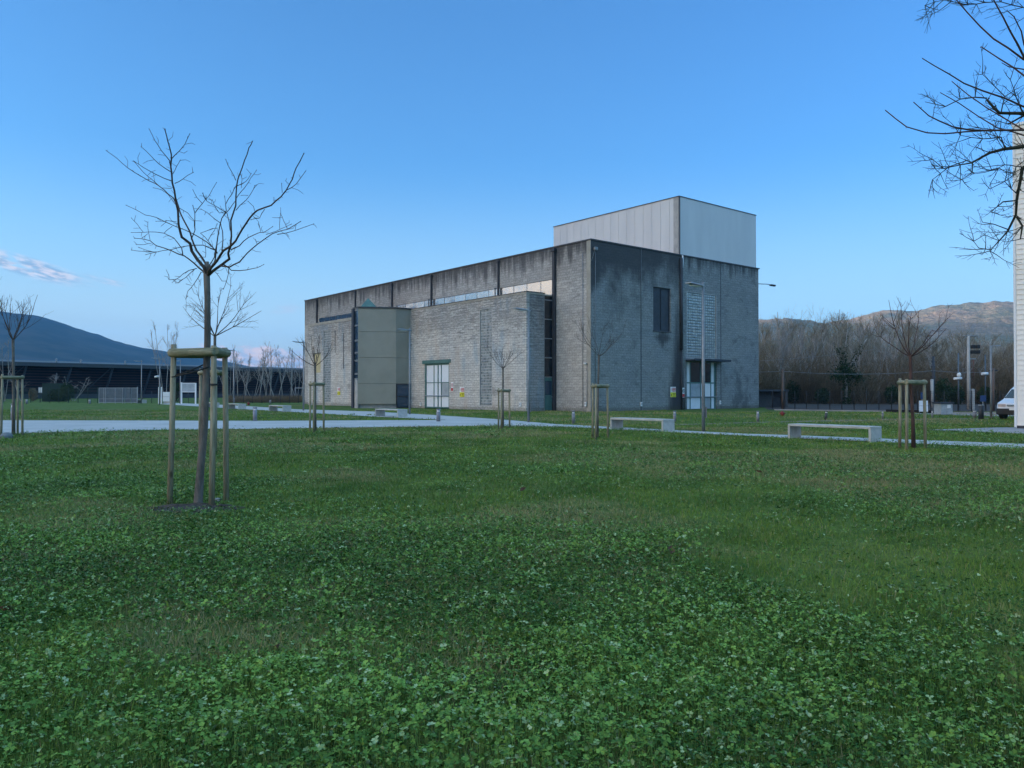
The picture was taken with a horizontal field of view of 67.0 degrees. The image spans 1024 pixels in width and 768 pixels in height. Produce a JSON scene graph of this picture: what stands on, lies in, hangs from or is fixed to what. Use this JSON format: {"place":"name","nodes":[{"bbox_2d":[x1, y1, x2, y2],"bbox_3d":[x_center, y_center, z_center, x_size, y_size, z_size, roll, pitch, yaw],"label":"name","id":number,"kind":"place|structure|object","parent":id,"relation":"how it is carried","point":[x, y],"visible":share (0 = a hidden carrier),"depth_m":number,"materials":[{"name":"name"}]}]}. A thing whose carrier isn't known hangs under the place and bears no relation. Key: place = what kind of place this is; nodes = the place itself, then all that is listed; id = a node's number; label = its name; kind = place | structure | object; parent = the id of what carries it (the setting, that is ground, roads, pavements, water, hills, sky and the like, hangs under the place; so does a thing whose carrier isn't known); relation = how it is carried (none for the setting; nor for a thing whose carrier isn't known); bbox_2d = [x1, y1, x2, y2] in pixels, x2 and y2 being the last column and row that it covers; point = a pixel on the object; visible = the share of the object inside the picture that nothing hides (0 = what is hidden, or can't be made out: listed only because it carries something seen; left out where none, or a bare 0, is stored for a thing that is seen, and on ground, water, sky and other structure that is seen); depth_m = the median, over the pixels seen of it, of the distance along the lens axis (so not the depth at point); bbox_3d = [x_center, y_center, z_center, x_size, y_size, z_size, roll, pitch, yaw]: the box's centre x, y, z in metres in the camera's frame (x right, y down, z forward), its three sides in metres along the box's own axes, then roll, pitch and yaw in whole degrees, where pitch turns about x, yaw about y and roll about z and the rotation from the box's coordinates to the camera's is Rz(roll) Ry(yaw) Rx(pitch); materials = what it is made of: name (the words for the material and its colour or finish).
{"place":"outdoors","nodes":[
{"label":"outdoors","id":0,"kind":"place"},
{"bbox_2d":[0,311,248,366],"bbox_3d":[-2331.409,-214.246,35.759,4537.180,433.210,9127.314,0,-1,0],"label":"mountain","id":1,"kind":"structure","parent":0,"point":[44,339],"depth_m":2775.82,"materials":[{"name":"blue stone"}]},
{"bbox_2d":[228,394,302,402],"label":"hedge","id":2,"kind":"object","parent":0,"point":[267,399],"visible":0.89,"depth_m":104.84,"materials":[{"name":"plant"}]},
{"bbox_2d":[0,397,1023,767],"bbox_3d":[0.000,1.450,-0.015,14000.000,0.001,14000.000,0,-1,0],"label":"ground","id":3,"kind":"structure","parent":0,"point":[72,405],"depth_m":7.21,"materials":[{"name":"plant"}]},
{"bbox_2d":[0,374,24,435],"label":"tree stakes","id":4,"kind":"object","parent":3,"relation":"on","point":[17,378],"visible":0.92,"depth_m":25.62,"materials":[{"name":"wood"}]},
{"bbox_2d":[0,277,52,434],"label":"staked tree","id":5,"kind":"object","parent":3,"relation":"on","point":[13,374],"visible":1,"depth_m":25.63,"materials":[{"name":"brown plant"}]},
{"bbox_2d":[0,387,97,402],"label":"green fence","id":6,"kind":"object","parent":3,"relation":"on","point":[49,396],"visible":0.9,"depth_m":103.23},
{"bbox_2d":[42,383,64,401],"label":"green screen","id":7,"kind":"object","parent":3,"relation":"on","point":[46,386],"visible":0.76,"depth_m":118.03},
{"bbox_2d":[58,382,75,401],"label":"evergreen bush","id":8,"kind":"object","parent":3,"relation":"on","point":[71,390],"visible":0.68,"depth_m":115.58,"materials":[{"name":"green plant"}]},
{"bbox_2d":[99,387,137,402],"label":"metal gate","id":9,"kind":"structure","parent":3,"relation":"on","point":[111,395],"depth_m":98.79,"materials":[{"name":"silver metal"}]},
{"bbox_2d":[0,359,304,398],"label":"open hall","id":10,"kind":"structure","parent":3,"relation":"on","point":[36,373],"depth_m":183.63,"materials":[{"name":"metal"}]},
{"bbox_2d":[147,320,174,391],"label":"birch tree","id":11,"kind":"object","parent":3,"relation":"on","point":[161,354],"visible":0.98,"depth_m":119.09,"materials":[{"name":"grey plant"}]},
{"bbox_2d":[143,502,244,512],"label":"soil","id":12,"kind":"structure","parent":3,"relation":"on","point":[191,505],"depth_m":9.52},
{"bbox_2d":[106,128,316,502],"bbox_3d":[-3.740,-0.706,9.578,3.181,4.737,1.141,0,-1,17],"label":"staked tree","id":13,"kind":"object","parent":12,"relation":"on","point":[207,270],"visible":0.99,"depth_m":9.84,"materials":[{"name":"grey plant"}]},
{"bbox_2d":[167,344,230,504],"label":"tree stakes","id":14,"kind":"object","parent":3,"relation":"on","point":[213,352],"visible":0.91,"depth_m":9.89,"materials":[{"name":"wood"}]},
{"bbox_2d":[197,370,221,452],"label":"tree stakes","id":15,"kind":"object","parent":3,"relation":"on","point":[200,373],"visible":0.37,"depth_m":18.91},
{"bbox_2d":[138,391,298,402],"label":"wire fence","id":16,"kind":"object","parent":3,"relation":"on","point":[219,399],"visible":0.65,"depth_m":101.09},
{"bbox_2d":[183,272,260,345],"bbox_3d":[-7.263,-0.556,18.884,1.988,4.504,2.083,0,-1,0],"label":"staked tree","id":17,"kind":"object","parent":3,"relation":"on","point":[215,334],"visible":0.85,"depth_m":18.97,"materials":[{"name":"brown plant"}]},
{"bbox_2d":[288,335,331,430],"bbox_3d":[-7.406,-0.122,28.492,1.712,3.833,1.076,0,-1,0],"label":"staked tree","id":18,"kind":"object","parent":3,"relation":"on","point":[314,362],"visible":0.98,"depth_m":28.40,"materials":[{"name":"brown plant"}]},
{"bbox_2d":[308,381,324,432],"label":"tree stakes","id":19,"kind":"object","parent":3,"relation":"on","point":[314,384],"visible":0.91,"depth_m":27.83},
{"bbox_2d":[141,412,765,472],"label":"weeds","id":20,"kind":"object","parent":3,"relation":"on","point":[565,470],"visible":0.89,"depth_m":21.19,"materials":[{"name":"green plant"}]},
{"bbox_2d":[497,388,510,428],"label":"tree stakes","id":21,"kind":"object","parent":3,"relation":"on","point":[499,390],"visible":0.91,"depth_m":30.22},
{"bbox_2d":[485,339,524,427],"bbox_3d":[-0.301,0.013,30.846,1.468,3.613,1.451,0,-1,-15],"label":"staked tree","id":22,"kind":"object","parent":3,"relation":"on","point":[503,367],"visible":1,"depth_m":30.91,"materials":[{"name":"brown plant"}]},
{"bbox_2d":[0,421,1023,767],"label":"clover","id":23,"kind":"object","parent":3,"relation":"on","point":[554,721],"visible":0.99,"depth_m":4.24,"materials":[{"name":"green plant"}]},
{"bbox_2d":[570,314,625,436],"bbox_3d":[2.880,-0.286,24.802,1.728,4.087,2.054,0,-1,19],"label":"staked tree","id":24,"kind":"object","parent":3,"relation":"on","point":[598,366],"visible":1,"depth_m":24.73,"materials":[{"name":"brown plant"}]},
{"bbox_2d":[591,383,609,439],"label":"tree stakes","id":25,"kind":"object","parent":3,"relation":"on","point":[596,386],"visible":0.9,"depth_m":24.14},
{"bbox_2d":[685,282,706,431],"bbox_3d":[6.749,-1.008,28.209,0.981,5.500,0.280,0,-1,-39],"label":"street lamp","id":26,"kind":"object","parent":3,"relation":"on","point":[704,412],"visible":0.98,"depth_m":28.39,"materials":[{"name":"silver metal"}]},
{"bbox_2d":[775,318,820,367],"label":"woodland tree","id":27,"kind":"object","parent":3,"relation":"on","point":[796,330],"visible":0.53,"depth_m":107.31,"materials":[{"name":"brown plant"}]},
{"bbox_2d":[791,331,821,402],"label":"birch tree","id":28,"kind":"object","parent":3,"relation":"on","point":[801,340],"visible":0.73,"depth_m":99.21,"materials":[{"name":"brown plant"}]},
{"bbox_2d":[792,320,829,364],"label":"woodland tree","id":29,"kind":"object","parent":3,"relation":"on","point":[809,340],"visible":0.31,"depth_m":113.88,"materials":[{"name":"brown plant"}]},
{"bbox_2d":[639,418,996,427],"bbox_3d":[15.484,1.835,37.825,24.319,0.001,2.575,0,-1,-26],"label":"dirt trail","id":30,"kind":"object","parent":3,"relation":"on","point":[813,421],"visible":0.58,"depth_m":37.86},
{"bbox_2d":[990,345,1000,417],"bbox_3d":[26.262,-0.114,42.003,0.608,3.997,0.120,0,-1,0],"label":"lamp post","id":31,"kind":"object","parent":30,"relation":"on","point":[991,379],"visible":0.88,"depth_m":41.97,"materials":[{"name":"silver metal"}]},
{"bbox_2d":[792,317,849,378],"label":"woodland tree","id":32,"kind":"object","parent":3,"relation":"on","point":[823,341],"visible":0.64,"depth_m":106.02,"materials":[{"name":"brown plant"}]},
{"bbox_2d":[821,310,868,358],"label":"woodland tree","id":33,"kind":"object","parent":3,"relation":"on","point":[837,323],"visible":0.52,"depth_m":110.71,"materials":[{"name":"brown plant"}]},
{"bbox_2d":[819,312,886,366],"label":"woodland tree","id":34,"kind":"object","parent":3,"relation":"on","point":[878,326],"visible":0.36,"depth_m":121.44,"materials":[{"name":"brown plant"}]},
{"bbox_2d":[851,313,887,365],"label":"woodland tree","id":35,"kind":"object","parent":3,"relation":"on","point":[860,323],"visible":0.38,"depth_m":122.64,"materials":[{"name":"brown plant"}]},
{"bbox_2d":[849,309,903,385],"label":"woodland tree","id":36,"kind":"object","parent":3,"relation":"on","point":[863,336],"visible":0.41,"depth_m":114.33,"materials":[{"name":"brown plant"}]},
{"bbox_2d":[865,326,891,376],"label":"birch tree","id":37,"kind":"object","parent":3,"relation":"on","point":[881,354],"visible":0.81,"depth_m":101.06,"materials":[{"name":"brown plant"}]},
{"bbox_2d":[764,399,996,411],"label":"leaf litter","id":38,"kind":"object","parent":3,"relation":"on","point":[833,406],"visible":0.25,"depth_m":71.35,"materials":[{"name":"plant"}]},
{"bbox_2d":[759,390,788,406],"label":"outbuilding","id":39,"kind":"structure","parent":38,"relation":"on","point":[765,398],"depth_m":73.19,"materials":[{"name":"metal"}]},
{"bbox_2d":[759,312,791,373],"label":"woodland tree","id":40,"kind":"object","parent":38,"relation":"on","point":[769,334],"visible":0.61,"depth_m":118.22,"materials":[{"name":"brown plant"}]},
{"bbox_2d":[762,319,796,387],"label":"birch tree","id":41,"kind":"object","parent":38,"relation":"on","point":[786,335],"visible":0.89,"depth_m":96.66,"materials":[{"name":"brown plant"}]},
{"bbox_2d":[759,355,799,389],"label":"bare shrub","id":42,"kind":"object","parent":38,"relation":"on","point":[765,387],"visible":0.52,"depth_m":92.45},
{"bbox_2d":[759,352,799,389],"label":"bare shrub","id":43,"kind":"object","parent":38,"relation":"on","point":[773,379],"visible":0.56,"depth_m":92.98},
{"bbox_2d":[785,380,800,402],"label":"evergreen bush","id":44,"kind":"object","parent":38,"relation":"on","point":[790,395],"visible":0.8,"depth_m":95.58,"materials":[{"name":"green plant"}]},
{"bbox_2d":[785,351,830,403],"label":"bare shrub","id":45,"kind":"object","parent":38,"relation":"on","point":[801,390],"visible":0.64,"depth_m":95.37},
{"bbox_2d":[782,348,839,403],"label":"bare shrub","id":46,"kind":"object","parent":38,"relation":"on","point":[807,378],"visible":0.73,"depth_m":95.30,"materials":[{"name":"plant"}]},
{"bbox_2d":[813,388,828,403],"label":"evergreen bush","id":47,"kind":"object","parent":38,"relation":"on","point":[820,391],"visible":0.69,"depth_m":91.69,"materials":[{"name":"green plant"}]},
{"bbox_2d":[806,355,873,403],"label":"bare shrub","id":48,"kind":"object","parent":38,"relation":"on","point":[838,381],"visible":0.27,"depth_m":95.23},
{"bbox_2d":[810,362,877,403],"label":"bare shrub","id":49,"kind":"object","parent":38,"relation":"on","point":[836,400],"visible":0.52,"depth_m":93.02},
{"bbox_2d":[820,316,874,403],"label":"ivy tree","id":50,"kind":"object","parent":38,"relation":"on","point":[844,373],"visible":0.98,"depth_m":89.93,"materials":[{"name":"green plant"}]},
{"bbox_2d":[821,364,896,403],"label":"bare shrub","id":51,"kind":"object","parent":38,"relation":"on","point":[861,385],"visible":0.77,"depth_m":92.17,"materials":[{"name":"plant"}]},
{"bbox_2d":[848,355,913,403],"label":"bare shrub","id":52,"kind":"object","parent":38,"relation":"on","point":[884,376],"visible":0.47,"depth_m":96.30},
{"bbox_2d":[866,313,900,372],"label":"woodland tree","id":53,"kind":"object","parent":38,"relation":"on","point":[882,328],"visible":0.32,"depth_m":124.08,"materials":[{"name":"brown plant"}]},
{"bbox_2d":[759,307,1013,369],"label":"woods","id":54,"kind":"object","parent":38,"relation":"on","point":[866,335],"visible":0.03,"depth_m":129.35,"materials":[{"name":"plant"}]},
{"bbox_2d":[759,340,1013,401],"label":"undergrowth","id":55,"kind":"object","parent":38,"relation":"on","point":[863,355],"visible":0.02,"depth_m":104.35,"materials":[{"name":"plant"}]},
{"bbox_2d":[772,391,1005,410],"bbox_3d":[29.641,1.300,60.391,18.005,1.550,0.053,0,-1,29],"label":"fence","id":56,"kind":"object","parent":38,"relation":"on","point":[957,393],"visible":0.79,"depth_m":60.90,"materials":[{"name":"metal"}]},
{"bbox_2d":[873,311,924,372],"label":"woodland tree","id":57,"kind":"object","parent":38,"relation":"on","point":[911,334],"visible":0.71,"depth_m":105.81,"materials":[{"name":"brown plant"}]},
{"bbox_2d":[873,343,926,403],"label":"bare shrub","id":58,"kind":"object","parent":38,"relation":"on","point":[903,377],"visible":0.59,"depth_m":93.31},
{"bbox_2d":[902,325,953,372],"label":"woodland tree","id":59,"kind":"object","parent":38,"relation":"on","point":[936,345],"visible":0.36,"depth_m":113.72,"materials":[{"name":"brown plant"}]},
{"bbox_2d":[899,360,959,403],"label":"bare shrub","id":60,"kind":"object","parent":38,"relation":"on","point":[920,390],"visible":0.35,"depth_m":95.57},
{"bbox_2d":[930,356,935,407],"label":"utility pole","id":61,"kind":"object","parent":38,"relation":"on","point":[932,380],"visible":0.82,"depth_m":69.89,"materials":[{"name":"metal"}]},
{"bbox_2d":[914,333,956,368],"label":"woodland tree","id":62,"kind":"object","parent":38,"relation":"on","point":[940,352],"visible":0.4,"depth_m":111.87,"materials":[{"name":"brown plant"}]},
{"bbox_2d":[912,342,959,401],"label":"bare shrub","id":63,"kind":"object","parent":38,"relation":"on","point":[940,365],"visible":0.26,"depth_m":100.88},
{"bbox_2d":[908,358,974,401],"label":"bare shrub","id":64,"kind":"object","parent":38,"relation":"on","point":[936,374],"visible":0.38,"depth_m":94.99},
{"bbox_2d":[935,377,953,401],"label":"evergreen bush","id":65,"kind":"object","parent":38,"relation":"on","point":[941,388],"visible":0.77,"depth_m":87.68,"materials":[{"name":"green plant"}]},
{"bbox_2d":[938,330,971,375],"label":"woodland tree","id":66,"kind":"object","parent":38,"relation":"on","point":[950,359],"visible":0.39,"depth_m":124.97,"materials":[{"name":"brown plant"}]},
{"bbox_2d":[915,349,995,403],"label":"bare shrub","id":67,"kind":"object","parent":38,"relation":"on","point":[963,381],"visible":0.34,"depth_m":94.32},
{"bbox_2d":[950,385,964,403],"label":"evergreen bush","id":68,"kind":"object","parent":38,"relation":"on","point":[954,397],"visible":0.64,"depth_m":89.72,"materials":[{"name":"green plant"}]},
{"bbox_2d":[946,328,984,367],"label":"woodland tree","id":69,"kind":"object","parent":38,"relation":"on","point":[961,341],"visible":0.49,"depth_m":118.32,"materials":[{"name":"brown plant"}]},
{"bbox_2d":[962,335,979,409],"bbox_3d":[36.800,-0.901,62.033,1.380,5.986,0.360,0,-1,0],"label":"floodlight mast","id":70,"kind":"object","parent":38,"relation":"on","point":[969,389],"visible":0.94,"depth_m":61.90,"materials":[{"name":"metal"}]},
{"bbox_2d":[964,360,1013,403],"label":"bare shrub","id":71,"kind":"object","parent":38,"relation":"on","point":[1002,390],"visible":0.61,"depth_m":91.69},
{"bbox_2d":[974,350,1013,399],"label":"bare shrub","id":72,"kind":"object","parent":38,"relation":"on","point":[1004,378],"visible":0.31,"depth_m":93.53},
{"bbox_2d":[883,384,897,403],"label":"evergreen bush","id":73,"kind":"object","parent":3,"relation":"on","point":[893,388],"visible":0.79,"depth_m":89.70,"materials":[{"name":"green plant"}]},
{"bbox_2d":[878,318,922,371],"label":"woodland tree","id":74,"kind":"object","parent":3,"relation":"on","point":[901,337],"visible":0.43,"depth_m":108.59,"materials":[{"name":"brown plant"}]},
{"bbox_2d":[869,296,954,448],"bbox_3d":[10.354,-0.310,19.892,1.471,4.033,2.577,0,-1,-29],"label":"staked tree","id":75,"kind":"object","parent":3,"relation":"on","point":[913,441],"visible":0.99,"depth_m":19.83,"materials":[{"name":"brown plant"}]},
{"bbox_2d":[896,378,927,449],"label":"tree stakes","id":76,"kind":"object","parent":3,"relation":"on","point":[900,382],"visible":0.94,"depth_m":19.89,"materials":[{"name":"wood"}]},
{"bbox_2d":[885,0,1023,135],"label":"overhanging tree","id":77,"kind":"object","parent":3,"relation":"on","point":[1010,66],"visible":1,"depth_m":7.24,"materials":[{"name":"brown plant"}]},
{"bbox_2d":[902,0,1023,267],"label":"overhanging tree","id":78,"kind":"object","parent":3,"relation":"on","point":[1010,147],"visible":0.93,"depth_m":10.57,"materials":[{"name":"brown plant"}]},
{"bbox_2d":[975,386,997,403],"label":"evergreen bush","id":79,"kind":"object","parent":3,"relation":"on","point":[982,390],"visible":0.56,"depth_m":91.82,"materials":[{"name":"green plant"}]},
{"bbox_2d":[996,387,1013,418],"bbox_3d":[28.067,0.930,41.522,4.650,1.900,2.160,0,-1,-34],"label":"parked van","id":80,"kind":"object","parent":3,"relation":"on","point":[1005,408],"visible":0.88,"depth_m":40.87,"materials":[{"name":"paint"}]},
{"bbox_2d":[1011,121,1023,427],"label":"clad building","id":81,"kind":"structure","parent":3,"relation":"on","point":[1018,276],"depth_m":30.71,"materials":[{"name":"beige"}]},
{"bbox_2d":[0,0,1023,367],"label":"sky","id":82,"kind":"structure","parent":0,"point":[432,136],"materials":[{"name":"blue"}]},
{"bbox_2d":[3,403,1023,447],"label":"path","id":83,"kind":"structure","parent":0,"point":[30,426],"depth_m":34.22,"materials":[{"name":"concrete"}]},
{"bbox_2d":[181,382,196,403],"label":"notice board","id":84,"kind":"object","parent":83,"relation":"on","point":[188,387],"visible":1,"depth_m":94.26,"materials":[{"name":"white paint"}]},
{"bbox_2d":[375,409,407,416],"bbox_3d":[-7.107,1.692,45.407,0.660,0.455,2.620,0,-1,-39],"label":"concrete bench","id":85,"kind":"object","parent":83,"relation":"on","point":[400,412],"visible":0.87,"depth_m":44.56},
{"bbox_2d":[399,328,411,413],"bbox_3d":[-6.915,-0.834,49.858,0.981,5.600,0.280,0,-1,-39],"label":"street lamp","id":86,"kind":"object","parent":83,"relation":"on","point":[409,330],"visible":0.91,"depth_m":50.05,"materials":[{"name":"silver metal"}]},
{"bbox_2d":[513,307,530,421],"bbox_3d":[0.502,-0.921,36.683,0.981,5.500,0.280,0,-1,-39],"label":"street lamp","id":87,"kind":"object","parent":83,"relation":"on","point":[528,375],"visible":0.92,"depth_m":36.87,"materials":[{"name":"silver metal"}]},
{"bbox_2d":[610,417,674,431],"bbox_3d":[4.895,1.525,29.233,0.660,0.455,2.620,0,-1,-39],"label":"concrete bench","id":88,"kind":"object","parent":83,"relation":"on","point":[667,424],"visible":0.9,"depth_m":28.93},
{"bbox_2d":[788,423,881,442],"bbox_3d":[9.701,1.464,23.364,0.660,0.455,2.620,0,-1,-39],"label":"concrete bench","id":89,"kind":"object","parent":83,"relation":"on","point":[874,432],"visible":0.9,"depth_m":22.97,"materials":[{"name":"concrete"}]},
{"bbox_2d":[304,196,759,411],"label":"industrial building","id":90,"kind":"structure","parent":0,"point":[642,267],"depth_m":64.63,"materials":[{"name":"concrete"}]},
{"bbox_2d":[323,330,330,402],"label":"glass block window","id":91,"kind":"structure","parent":90,"relation":"in","point":[327,333],"depth_m":84.05,"materials":[{"name":"glass"}]},
{"bbox_2d":[319,313,350,321],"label":"clerestory window","id":92,"kind":"structure","parent":90,"relation":"in","point":[348,315],"depth_m":88.99,"materials":[{"name":"blue glass"}]},
{"bbox_2d":[354,308,358,379],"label":"slot window","id":93,"kind":"structure","parent":90,"relation":"in","point":[356,310],"depth_m":69.59,"materials":[{"name":"black glass"}]},
{"bbox_2d":[396,384,408,407],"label":"door","id":94,"kind":"structure","parent":90,"relation":"in","point":[402,390],"depth_m":70.05,"materials":[{"name":"metal"}]},
{"bbox_2d":[423,363,448,407],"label":"door","id":95,"kind":"structure","parent":90,"relation":"in","point":[436,395],"depth_m":67.43,"materials":[{"name":"teal paint"}]},
{"bbox_2d":[397,279,551,308],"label":"clerestory window","id":96,"kind":"structure","parent":90,"relation":"in","point":[545,286],"depth_m":66.47,"materials":[{"name":"grey"}]},
{"bbox_2d":[479,307,491,405],"bbox_3d":[-2.041,-2.149,61.934,0.140,7.840,1.690,0,-1,-39],"label":"glass block window","id":97,"kind":"structure","parent":90,"relation":"in","point":[485,360],"depth_m":62.02,"materials":[{"name":"glass"}]},
{"bbox_2d":[544,295,551,410],"bbox_3d":[2.783,-2.359,59.548,1.077,8.850,0.170,0,-1,-39],"label":"stair window","id":98,"kind":"structure","parent":90,"relation":"in","point":[547,299],"depth_m":59.51,"materials":[{"name":"black glass"}]},
{"bbox_2d":[545,378,551,409],"bbox_3d":[2.785,0.761,59.530,0.897,2.510,0.070,0,-1,-39],"label":"door","id":99,"kind":"structure","parent":90,"relation":"in","point":[548,381],"depth_m":59.54,"materials":[{"name":"teal paint"}]},
{"bbox_2d":[653,287,669,331],"bbox_3d":[11.924,-5.973,62.053,2.150,3.470,0.100,0,-1,-39],"label":"window","id":100,"kind":"structure","parent":90,"relation":"in","point":[661,296],"depth_m":62.12,"materials":[{"name":"metal"}]},
{"bbox_2d":[687,291,716,358],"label":"glass block window","id":101,"kind":"structure","parent":90,"relation":"in","point":[694,299],"depth_m":65.15,"materials":[{"name":"glass"}]},
{"bbox_2d":[759,301,1013,378],"bbox_3d":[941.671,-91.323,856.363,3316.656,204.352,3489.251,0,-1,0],"label":"hills","id":102,"kind":"structure","parent":0,"point":[970,312],"depth_m":1508.90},
{"bbox_2d":[915,412,1013,415],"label":"road","id":103,"kind":"structure","parent":0,"point":[969,414],"depth_m":49.57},
{"bbox_2d":[932,402,953,414],"bbox_3d":[27.804,1.566,49.876,0.940,0.800,0.880,0,-1,-6],"label":"electric hut","id":104,"kind":"object","parent":103,"relation":"on","point":[943,408],"visible":0.89,"depth_m":49.51,"materials":[{"name":"metal"}]},
{"bbox_2d":[937,427,1023,433],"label":"pavement","id":105,"kind":"structure","parent":0,"point":[1009,429],"depth_m":29.70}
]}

